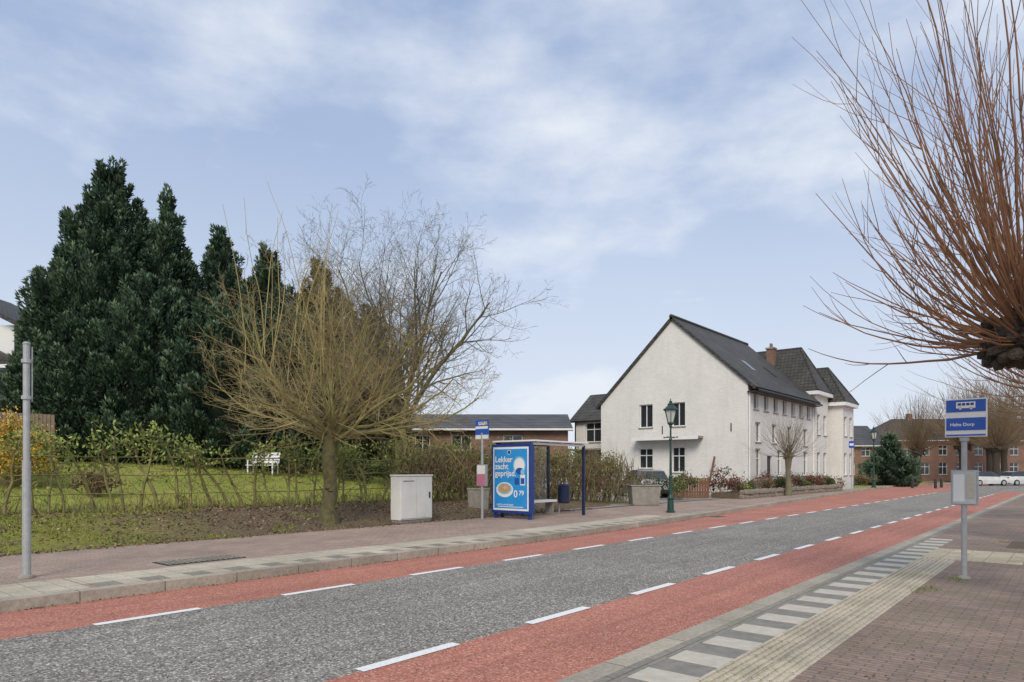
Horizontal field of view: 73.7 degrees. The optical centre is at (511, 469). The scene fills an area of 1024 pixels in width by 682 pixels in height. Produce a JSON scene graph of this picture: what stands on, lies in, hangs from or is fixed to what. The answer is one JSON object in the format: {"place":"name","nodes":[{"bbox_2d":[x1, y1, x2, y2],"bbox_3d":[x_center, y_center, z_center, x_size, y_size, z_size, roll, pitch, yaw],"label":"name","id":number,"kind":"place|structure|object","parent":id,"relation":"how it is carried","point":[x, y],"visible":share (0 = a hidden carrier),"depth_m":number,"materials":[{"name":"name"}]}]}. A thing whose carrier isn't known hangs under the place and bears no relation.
{"place":"outdoors","nodes":[
{"label":"outdoors","id":0,"kind":"place"},
{"bbox_2d":[0,461,556,512],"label":"lawn grass","id":1,"kind":"structure","parent":0,"point":[131,470],"depth_m":24.08,"materials":[{"name":"plant"}]},
{"bbox_2d":[0,481,937,587],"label":"pavement","id":2,"kind":"structure","parent":0,"point":[63,565],"depth_m":13.98,"materials":[{"name":"brick"}]},
{"bbox_2d":[17,342,35,578],"bbox_3d":[-6.670,-0.090,9.380,0.220,3.340,0.214,0,0,40],"label":"road sign pole","id":3,"kind":"object","parent":2,"relation":"on","point":[26,361],"visible":0.94,"depth_m":9.35,"materials":[{"name":"metal"}]},
{"bbox_2d":[0,579,90,597],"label":"concrete apron","id":4,"kind":"object","parent":2,"relation":"on","point":[29,588],"visible":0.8,"depth_m":8.58,"materials":[{"name":"concrete"}]},
{"bbox_2d":[152,554,245,565],"bbox_3d":[-5.123,1.482,11.232,0.550,0.036,1.300,0,0,40],"label":"drain grate","id":5,"kind":"object","parent":2,"relation":"on","point":[197,560],"visible":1,"depth_m":11.12,"materials":[{"name":"metal"}]},
{"bbox_2d":[65,515,660,583],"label":"tactile paving","id":6,"kind":"structure","parent":2,"relation":"on","point":[162,571],"depth_m":11.81,"materials":[{"name":"concrete"}]},
{"bbox_2d":[90,510,715,586],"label":"kerb block markings","id":7,"kind":"object","parent":2,"relation":"on","point":[117,582],"visible":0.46,"depth_m":11.68,"materials":[{"name":"concrete"}]},
{"bbox_2d":[0,481,928,612],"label":"kerb","id":8,"kind":"structure","parent":2,"relation":"on","point":[9,604],"depth_m":10.60,"materials":[{"name":"concrete"}]},
{"bbox_2d":[475,420,488,518],"bbox_3d":[-0.905,0.015,20.594,0.520,3.030,0.096,0,0,40],"label":"bus stop sign","id":9,"kind":"object","parent":2,"relation":"on","point":[481,428],"visible":1,"depth_m":20.56,"materials":[{"name":"metal"}]},
{"bbox_2d":[492,440,588,519],"bbox_3d":[0.926,0.287,21.850,1.670,2.385,2.981,0,0,40],"label":"bus shelter","id":10,"kind":"object","parent":2,"relation":"on","point":[512,476],"visible":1,"depth_m":20.81,"materials":[{"name":"blue metal"}]},
{"bbox_2d":[558,481,569,512],"bbox_3d":[1.770,0.955,23.386,0.440,1.150,0.409,0,0,40],"label":"litter bin","id":11,"kind":"object","parent":2,"relation":"on","point":[563,493],"visible":0.94,"depth_m":23.21,"materials":[{"name":"metal"}]},
{"bbox_2d":[626,470,661,504],"bbox_3d":[5.602,0.665,28.992,1.366,1.630,1.197,0,0,0],"label":"concrete planter","id":12,"kind":"object","parent":2,"relation":"on","point":[646,493],"visible":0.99,"depth_m":28.48,"materials":[{"name":"concrete"}]},
{"bbox_2d":[663,399,677,512],"bbox_3d":[5.530,-0.505,23.800,0.502,3.970,0.502,0,0,10],"label":"street lamp","id":13,"kind":"object","parent":2,"relation":"on","point":[670,409],"visible":1,"depth_m":23.73,"materials":[{"name":"green metal"}]},
{"bbox_2d":[743,412,836,495],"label":"pollarded tree","id":14,"kind":"object","parent":2,"relation":"on","point":[788,455],"visible":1,"depth_m":39.39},
{"bbox_2d":[849,440,853,492],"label":"traffic sign","id":15,"kind":"object","parent":2,"relation":"on","point":[851,444],"visible":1,"depth_m":43.99,"materials":[{"name":"metal"}]},
{"bbox_2d":[869,426,877,487],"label":"street lamp","id":16,"kind":"object","parent":2,"relation":"on","point":[873,432],"visible":1,"depth_m":56.92,"materials":[{"name":"green metal"}]},
{"bbox_2d":[867,392,957,482],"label":"pollarded tree","id":17,"kind":"object","parent":2,"relation":"on","point":[918,447],"visible":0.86,"depth_m":79.52,"materials":[{"name":"brown plant"}]},
{"bbox_2d":[0,463,950,555],"bbox_3d":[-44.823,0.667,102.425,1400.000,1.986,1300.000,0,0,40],"label":"ground","id":18,"kind":"structure","parent":0,"point":[55,543],"depth_m":19.15,"materials":[{"name":"plant"}]},
{"bbox_2d":[0,411,55,461],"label":"wooden fence","id":19,"kind":"object","parent":18,"relation":"on","point":[48,419],"visible":0.3,"depth_m":25.86,"materials":[{"name":"brown wood"}]},
{"bbox_2d":[0,406,59,479],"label":"orange shrub","id":20,"kind":"object","parent":18,"relation":"on","point":[6,427],"visible":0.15,"depth_m":21.39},
{"bbox_2d":[0,426,63,487],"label":"orange shrub","id":21,"kind":"object","parent":18,"relation":"on","point":[9,461],"visible":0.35,"depth_m":20.40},
{"bbox_2d":[0,262,72,425],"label":"cypress tree","id":22,"kind":"object","parent":18,"relation":"on","point":[26,320],"visible":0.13,"depth_m":29.74,"materials":[{"name":"green plant"}]},
{"bbox_2d":[22,290,144,462],"bbox_3d":[-18.632,-3.909,30.553,6.628,8.601,5.920,0,0,-2],"label":"cypress tree","id":23,"kind":"object","parent":18,"relation":"on","point":[60,403],"visible":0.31,"depth_m":28.55,"materials":[{"name":"green plant"}]},
{"bbox_2d":[0,156,190,441],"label":"cypress tree","id":24,"kind":"object","parent":18,"relation":"on","point":[99,251],"visible":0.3,"depth_m":31.14,"materials":[{"name":"green plant"}]},
{"bbox_2d":[67,465,126,496],"bbox_3d":[-12.322,0.281,20.497,1.591,1.064,1.528,0,0,40],"label":"dry shrub","id":25,"kind":"object","parent":18,"relation":"on","point":[99,483],"visible":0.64,"depth_m":20.34,"materials":[{"name":"brown plant"}]},
{"bbox_2d":[69,267,198,464],"bbox_3d":[-16.435,-4.322,30.781,6.536,9.573,6.265,0,0,40],"label":"cypress tree","id":26,"kind":"object","parent":18,"relation":"on","point":[137,342],"visible":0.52,"depth_m":29.06,"materials":[{"name":"green plant"}]},
{"bbox_2d":[0,507,317,554],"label":"verge grass","id":27,"kind":"structure","parent":18,"relation":"on","point":[91,515],"depth_m":14.55,"materials":[{"name":"plant"}]},
{"bbox_2d":[129,183,203,323],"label":"cypress tree","id":28,"kind":"object","parent":18,"relation":"on","point":[174,266],"visible":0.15,"depth_m":32.47,"materials":[{"name":"green plant"}]},
{"bbox_2d":[135,291,287,468],"bbox_3d":[-13.499,-3.885,30.867,6.064,8.666,5.995,0,0,21],"label":"cypress tree","id":29,"kind":"object","parent":18,"relation":"on","point":[198,417],"visible":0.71,"depth_m":29.40,"materials":[{"name":"green plant"}]},
{"bbox_2d":[182,223,262,342],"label":"cypress tree","id":30,"kind":"object","parent":18,"relation":"on","point":[218,249],"visible":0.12,"depth_m":32.84,"materials":[{"name":"green plant"}]},
{"bbox_2d":[224,443,282,471],"bbox_3d":[-11.433,-0.650,30.003,2.748,1.599,1.922,0,0,-24],"label":"garden shrub","id":31,"kind":"object","parent":18,"relation":"on","point":[236,461],"visible":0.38,"depth_m":29.51,"materials":[{"name":"green plant"}]},
{"bbox_2d":[247,453,279,474],"bbox_3d":[-10.598,-0.272,29.085,1.200,0.960,0.770,0,0,1],"label":"bench","id":32,"kind":"object","parent":18,"relation":"on","point":[273,456],"visible":0.6,"depth_m":29.33,"materials":[{"name":"white paint"}]},
{"bbox_2d":[231,241,309,426],"bbox_3d":[-12.312,-5.489,33.959,6.728,11.847,5.971,0,0,40],"label":"cypress tree","id":33,"kind":"object","parent":18,"relation":"on","point":[262,276],"visible":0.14,"depth_m":33.13,"materials":[{"name":"green plant"}]},
{"bbox_2d":[0,497,565,555],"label":"leaf litter","id":34,"kind":"object","parent":18,"relation":"on","point":[207,510],"visible":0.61,"depth_m":16.86,"materials":[{"name":"plant"}]},
{"bbox_2d":[266,444,309,473],"bbox_3d":[-10.034,-0.468,30.546,2.067,1.402,2.033,0,0,-32],"label":"garden shrub","id":35,"kind":"object","parent":18,"relation":"on","point":[303,455],"visible":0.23,"depth_m":30.43,"materials":[{"name":"green plant"}]},
{"bbox_2d":[247,301,346,468],"bbox_3d":[-10.881,-3.888,33.452,6.253,8.777,6.279,0,0,21],"label":"cypress tree","id":36,"kind":"object","parent":18,"relation":"on","point":[280,434],"visible":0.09,"depth_m":31.80,"materials":[{"name":"green plant"}]},
{"bbox_2d":[279,446,321,476],"bbox_3d":[-9.319,-0.458,30.102,2.106,1.632,2.387,0,0,-28],"label":"garden shrub","id":37,"kind":"object","parent":18,"relation":"on","point":[297,461],"visible":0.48,"depth_m":29.88,"materials":[{"name":"green plant"}]},
{"bbox_2d":[0,410,623,514],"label":"espalier hedge","id":38,"kind":"object","parent":18,"relation":"on","point":[263,452],"visible":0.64,"depth_m":18.60,"materials":[{"name":"green plant"}]},
{"bbox_2d":[266,256,370,453],"bbox_3d":[-9.859,-5.255,34.989,6.444,11.509,6.198,0,0,11],"label":"cypress tree","id":39,"kind":"object","parent":18,"relation":"on","point":[313,309],"visible":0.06,"depth_m":34.18,"materials":[{"name":"green plant"}]},
{"bbox_2d":[185,182,498,524],"bbox_3d":[-4.857,-2.860,18.624,9.909,8.670,8.173,0,0,40],"label":"willow tree","id":40,"kind":"object","parent":18,"relation":"on","point":[331,434],"visible":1,"depth_m":17.62,"materials":[{"name":"brown plant"}]},
{"bbox_2d":[299,370,395,474],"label":"cypress tree","id":41,"kind":"object","parent":18,"relation":"on","point":[366,440],"visible":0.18,"depth_m":32.64,"materials":[{"name":"green plant"}]},
{"bbox_2d":[336,443,371,473],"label":"garden shrub","id":42,"kind":"object","parent":18,"relation":"on","point":[365,457],"visible":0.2,"depth_m":30.86,"materials":[{"name":"green plant"}]},
{"bbox_2d":[337,457,386,483],"bbox_3d":[-6.690,0.031,30.440,2.226,1.261,2.204,0,0,40],"label":"garden shrub","id":43,"kind":"object","parent":18,"relation":"on","point":[350,470],"visible":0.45,"depth_m":30.20,"materials":[{"name":"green plant"}]},
{"bbox_2d":[360,453,395,485],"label":"garden shrub","id":44,"kind":"object","parent":18,"relation":"on","point":[376,468],"visible":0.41,"depth_m":29.64,"materials":[{"name":"green plant"}]},
{"bbox_2d":[346,303,413,475],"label":"cypress tree","id":45,"kind":"object","parent":18,"relation":"on","point":[410,429],"visible":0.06,"depth_m":34.76,"materials":[{"name":"green plant"}]},
{"bbox_2d":[390,474,432,523],"bbox_3d":[-2.847,0.830,19.458,0.480,1.400,1.255,0,0,40],"label":"utility cabinet","id":46,"kind":"object","parent":18,"relation":"on","point":[411,498],"visible":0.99,"depth_m":19.16,"materials":[{"name":"metal"}]},
{"bbox_2d":[265,174,565,472],"bbox_3d":[-4.753,-5.751,28.426,10.189,13.467,11.248,0,0,-33],"label":"bare tree","id":47,"kind":"object","parent":18,"relation":"on","point":[423,313],"visible":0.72,"depth_m":28.14,"materials":[{"name":"brown plant"}]},
{"bbox_2d":[467,472,491,509],"bbox_3d":[-1.115,0.666,23.638,0.877,1.628,0.784,0,0,0],"label":"concrete planter","id":48,"kind":"object","parent":18,"relation":"on","point":[474,496],"visible":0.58,"depth_m":23.28,"materials":[{"name":"concrete"}]},
{"bbox_2d":[407,414,572,469],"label":"brick bungalow","id":49,"kind":"object","parent":18,"relation":"on","point":[555,427],"visible":0.4,"depth_m":45.10,"materials":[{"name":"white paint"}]},
{"bbox_2d":[415,435,522,455],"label":"windows","id":50,"kind":"structure","parent":49,"relation":"in","point":[515,437],"depth_m":45.15,"materials":[{"name":"white paint"}]},
{"bbox_2d":[0,508,1008,677],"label":"weeds","id":51,"kind":"object","parent":18,"relation":"on","point":[321,529],"visible":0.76,"depth_m":13.67,"materials":[{"name":"green plant"}]},
{"bbox_2d":[383,429,641,502],"bbox_3d":[0.733,-0.010,26.879,13.320,2.933,1.945,0,0,-42],"label":"beech hedge","id":52,"kind":"object","parent":18,"relation":"on","point":[617,473],"visible":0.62,"depth_m":27.07,"materials":[{"name":"brown plant"}]},
{"bbox_2d":[568,394,605,489],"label":"white annex","id":53,"kind":"object","parent":18,"relation":"on","point":[586,418],"visible":0.34,"depth_m":49.27,"materials":[{"name":"paint"}]},
{"bbox_2d":[586,422,600,487],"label":"windows","id":54,"kind":"structure","parent":53,"relation":"in","point":[593,430],"depth_m":48.95,"materials":[{"name":"white paint"}]},
{"bbox_2d":[631,435,715,494],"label":"canopy","id":55,"kind":"object","parent":18,"relation":"on","point":[662,438],"visible":0.78,"depth_m":42.17,"materials":[{"name":"concrete"}]},
{"bbox_2d":[601,321,811,493],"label":"walls","id":56,"kind":"structure","parent":18,"relation":"on","point":[675,363],"depth_m":42.75,"materials":[{"name":"white paint"}]},
{"bbox_2d":[595,314,820,409],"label":"roof","id":57,"kind":"structure","parent":56,"relation":"on","point":[744,361],"depth_m":44.86,"materials":[{"name":"tile"}]},
{"bbox_2d":[638,393,810,477],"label":"windows","id":58,"kind":"structure","parent":56,"relation":"attached to","point":[646,422],"depth_m":43.81,"materials":[{"name":"white paint"}]},
{"bbox_2d":[712,484,842,498],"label":"garden stone wall","id":59,"kind":"structure","parent":18,"relation":"on","point":[760,493],"depth_m":38.09,"materials":[{"name":"stone"}]},
{"bbox_2d":[723,474,746,492],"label":"garden shrub","id":60,"kind":"object","parent":59,"relation":"on","point":[734,484],"visible":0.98,"depth_m":35.57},
{"bbox_2d":[753,466,775,486],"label":"garden shrub","id":61,"kind":"object","parent":59,"relation":"on","point":[766,476],"visible":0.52,"depth_m":40.11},
{"bbox_2d":[758,475,777,488],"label":"garden shrub","id":62,"kind":"object","parent":59,"relation":"on","point":[766,484],"visible":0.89,"depth_m":39.00,"materials":[{"name":"brown plant"}]},
{"bbox_2d":[770,477,791,487],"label":"garden shrub","id":63,"kind":"object","parent":59,"relation":"on","point":[782,481],"visible":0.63,"depth_m":40.61,"materials":[{"name":"green plant"}]},
{"bbox_2d":[784,471,802,486],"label":"garden shrub","id":64,"kind":"object","parent":59,"relation":"on","point":[795,479],"visible":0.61,"depth_m":43.44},
{"bbox_2d":[804,472,820,485],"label":"garden shrub","id":65,"kind":"object","parent":59,"relation":"on","point":[810,478],"visible":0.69,"depth_m":45.75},
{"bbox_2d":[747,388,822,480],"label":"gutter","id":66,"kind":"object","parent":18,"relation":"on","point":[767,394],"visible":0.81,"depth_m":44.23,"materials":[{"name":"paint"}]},
{"bbox_2d":[556,493,1023,681],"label":"kerb","id":67,"kind":"structure","parent":18,"relation":"on","point":[598,671],"depth_m":6.67,"materials":[{"name":"concrete"}]},
{"bbox_2d":[757,343,833,477],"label":"white villa","id":68,"kind":"object","parent":18,"relation":"on","point":[797,366],"visible":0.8,"depth_m":51.27,"materials":[{"name":"paint"}]},
{"bbox_2d":[817,415,826,475],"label":"windows","id":69,"kind":"structure","parent":68,"relation":"in","point":[817,415],"depth_m":50.68,"materials":[{"name":"white paint"}]},
{"bbox_2d":[592,495,1023,681],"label":"pavement band","id":70,"kind":"object","parent":18,"relation":"on","point":[623,673],"depth_m":6.68,"materials":[{"name":"concrete"}]},
{"bbox_2d":[821,472,846,485],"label":"garden shrub","id":71,"kind":"object","parent":18,"relation":"on","point":[840,479],"visible":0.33,"depth_m":49.42,"materials":[{"name":"brown plant"}]},
{"bbox_2d":[817,367,858,488],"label":"white villa","id":72,"kind":"object","parent":18,"relation":"on","point":[840,417],"visible":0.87,"depth_m":52.44,"materials":[{"name":"paint"}]},
{"bbox_2d":[844,417,852,475],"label":"windows","id":73,"kind":"structure","parent":72,"relation":"in","point":[844,417],"depth_m":52.84,"materials":[{"name":"white paint"}]},
{"bbox_2d":[853,472,879,485],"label":"garden shrub","id":74,"kind":"object","parent":18,"relation":"on","point":[861,478],"visible":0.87,"depth_m":64.01,"materials":[{"name":"brown plant"}]},
{"bbox_2d":[854,431,921,486],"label":"spruce tree","id":75,"kind":"object","parent":18,"relation":"on","point":[896,466],"visible":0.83,"depth_m":66.01,"materials":[{"name":"green plant"}]},
{"bbox_2d":[901,441,1023,480],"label":"walls","id":76,"kind":"structure","parent":18,"relation":"on","point":[934,459],"depth_m":92.00,"materials":[{"name":"red brick"}]},
{"bbox_2d":[871,419,1023,439],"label":"roof","id":77,"kind":"structure","parent":76,"relation":"on","point":[885,427],"depth_m":94.22,"materials":[{"name":"tile"}]},
{"bbox_2d":[903,446,1018,474],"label":"windows","id":78,"kind":"structure","parent":76,"relation":"attached to","point":[978,451],"depth_m":92.15,"materials":[{"name":"white paint"}]},
{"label":"walls","id":79,"kind":"object","parent":18,"relation":"on","visible":0},
{"bbox_2d":[0,351,13,364],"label":"roof","id":80,"kind":"structure","parent":79,"relation":"on","point":[4,357],"depth_m":31.20,"materials":[{"name":"tile"}]},
{"bbox_2d":[0,325,18,363],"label":"storey","id":81,"kind":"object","parent":80,"relation":"on","point":[7,339],"visible":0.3,"depth_m":32.50,"materials":[{"name":"white paint"}]},
{"bbox_2d":[0,300,22,324],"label":"roof","id":82,"kind":"structure","parent":81,"relation":"on","point":[9,312],"depth_m":34.05,"materials":[{"name":"tile"}]},
{"bbox_2d":[0,484,1023,681],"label":"road","id":83,"kind":"structure","parent":0,"point":[323,635],"depth_m":7.61,"materials":[{"name":"asphalt"}]},
{"bbox_2d":[0,482,987,639],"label":"cycle lane","id":84,"kind":"structure","parent":83,"relation":"attached to","point":[20,623],"depth_m":10.46,"materials":[{"name":"asphalt"}]},
{"bbox_2d":[908,370,1023,469],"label":"pollarded tree","id":85,"kind":"object","parent":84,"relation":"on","point":[955,441],"visible":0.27,"depth_m":77.79,"materials":[{"name":"brown plant"}]},
{"bbox_2d":[936,369,1023,471],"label":"pollarded tree","id":86,"kind":"object","parent":84,"relation":"on","point":[988,461],"visible":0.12,"depth_m":81.71,"materials":[{"name":"brown plant"}]},
{"bbox_2d":[94,494,993,670],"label":"road markings","id":87,"kind":"object","parent":83,"relation":"on","point":[404,657],"visible":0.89,"depth_m":7.75,"materials":[{"name":"paint"}]},
{"bbox_2d":[324,492,1023,681],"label":"cycle lane","id":88,"kind":"structure","parent":83,"relation":"attached to","point":[558,648],"depth_m":7.21,"materials":[{"name":"asphalt"}]},
{"bbox_2d":[940,371,1023,470],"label":"pollarded tree","id":89,"kind":"object","parent":83,"relation":"on","point":[1004,466],"visible":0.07,"depth_m":85.69,"materials":[{"name":"brown plant"}]},
{"bbox_2d":[940,378,1023,484],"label":"pollarded tree","id":90,"kind":"object","parent":83,"relation":"on","point":[996,444],"visible":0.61,"depth_m":73.44,"materials":[{"name":"brown plant"}]},
{"bbox_2d":[979,471,1008,485],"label":"parked car","id":91,"kind":"object","parent":83,"relation":"on","point":[989,477],"visible":0.5,"depth_m":69.20,"materials":[{"name":"paint"}]},
{"bbox_2d":[999,471,1023,485],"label":"parked car","id":92,"kind":"object","parent":83,"relation":"on","point":[1015,478],"visible":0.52,"depth_m":70.10,"materials":[{"name":"paint"}]},
{"bbox_2d":[0,0,1023,459],"label":"sky","id":93,"kind":"structure","parent":0,"point":[646,162],"materials":[{"name":"blue"}]},
{"bbox_2d":[540,491,718,509],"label":"yard","id":94,"kind":"structure","parent":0,"point":[663,500],"depth_m":33.93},
{"bbox_2d":[620,470,668,496],"bbox_3d":[7.200,0.723,37.500,1.784,1.465,4.240,0,0,-8],"label":"parked car","id":95,"kind":"object","parent":94,"relation":"on","point":[663,475],"visible":0.19,"depth_m":35.85,"materials":[{"name":"black metal"}]},
{"bbox_2d":[655,466,703,499],"bbox_3d":[8.005,0.653,33.321,2.460,1.713,2.287,0,0,25],"label":"garden shrub","id":96,"kind":"object","parent":94,"relation":"on","point":[676,486],"visible":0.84,"depth_m":33.42,"materials":[{"name":"green plant"}]},
{"bbox_2d":[660,474,709,497],"bbox_3d":[8.800,0.845,36.079,3.212,1.300,0.150,0,0,18],"label":"wooden fence","id":97,"kind":"object","parent":94,"relation":"on","point":[699,491],"visible":0.24,"depth_m":35.70,"materials":[{"name":"brown wood"}]},
{"bbox_2d":[701,464,745,496],"bbox_3d":[11.352,0.559,37.275,2.103,1.902,2.495,0,0,-4],"label":"garden shrub","id":98,"kind":"object","parent":94,"relation":"on","point":[719,486],"visible":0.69,"depth_m":36.95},
{"bbox_2d":[621,496,1023,681],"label":"pavement","id":99,"kind":"structure","parent":0,"point":[956,629],"depth_m":6.35,"materials":[{"name":"brick"}]},
{"bbox_2d":[617,538,952,681],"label":"kerb block markings","id":100,"kind":"object","parent":99,"relation":"on","point":[694,663],"visible":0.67,"depth_m":6.41,"materials":[{"name":"paint"}]},
{"bbox_2d":[693,548,1023,681],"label":"tactile paving","id":101,"kind":"structure","parent":99,"relation":"on","point":[789,655],"depth_m":6.46,"materials":[{"name":"concrete"}]},
{"bbox_2d":[792,0,1023,403],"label":"pollarded tree","id":102,"kind":"object","parent":99,"relation":"on","point":[1000,343],"visible":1,"depth_m":7.25,"materials":[{"name":"brown plant"}]},
{"bbox_2d":[899,228,1023,407],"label":"pollarded tree","id":103,"kind":"object","parent":99,"relation":"on","point":[1011,379],"visible":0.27,"depth_m":13.86,"materials":[{"name":"brown plant"}]},
{"bbox_2d":[902,322,1023,422],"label":"pollarded tree","id":104,"kind":"object","parent":99,"relation":"on","point":[1017,402],"visible":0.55,"depth_m":20.33,"materials":[{"name":"brown plant"}]},
{"bbox_2d":[945,397,986,579],"bbox_3d":[6.175,0.280,9.287,0.480,2.500,0.176,0,0,40],"label":"bus stop sign","id":105,"kind":"object","parent":99,"relation":"on","point":[966,417],"visible":0.99,"depth_m":9.27,"materials":[{"name":"galvanised steel"},{"name":"blue paint"},{"name":"white paint"}]},
{"bbox_2d":[1006,541,1023,548],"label":"tree pit","id":106,"kind":"object","parent":99,"relation":"on","point":[1016,544],"visible":1,"depth_m":13.39,"materials":[{"name":"soil"}]},
{"bbox_2d":[853,447,878,480],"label":"walls","id":107,"kind":"structure","parent":0,"point":[858,458],"depth_m":84.00,"materials":[{"name":"red brick"}]},
{"bbox_2d":[853,447,870,474],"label":"windows","id":108,"kind":"structure","parent":107,"relation":"attached to","point":[865,451],"depth_m":84.15,"materials":[{"name":"white paint"}]},
{"bbox_2d":[853,426,880,446],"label":"roof","id":109,"kind":"structure","parent":107,"relation":"on","point":[861,433],"depth_m":85.34,"materials":[{"name":"grey tile"}]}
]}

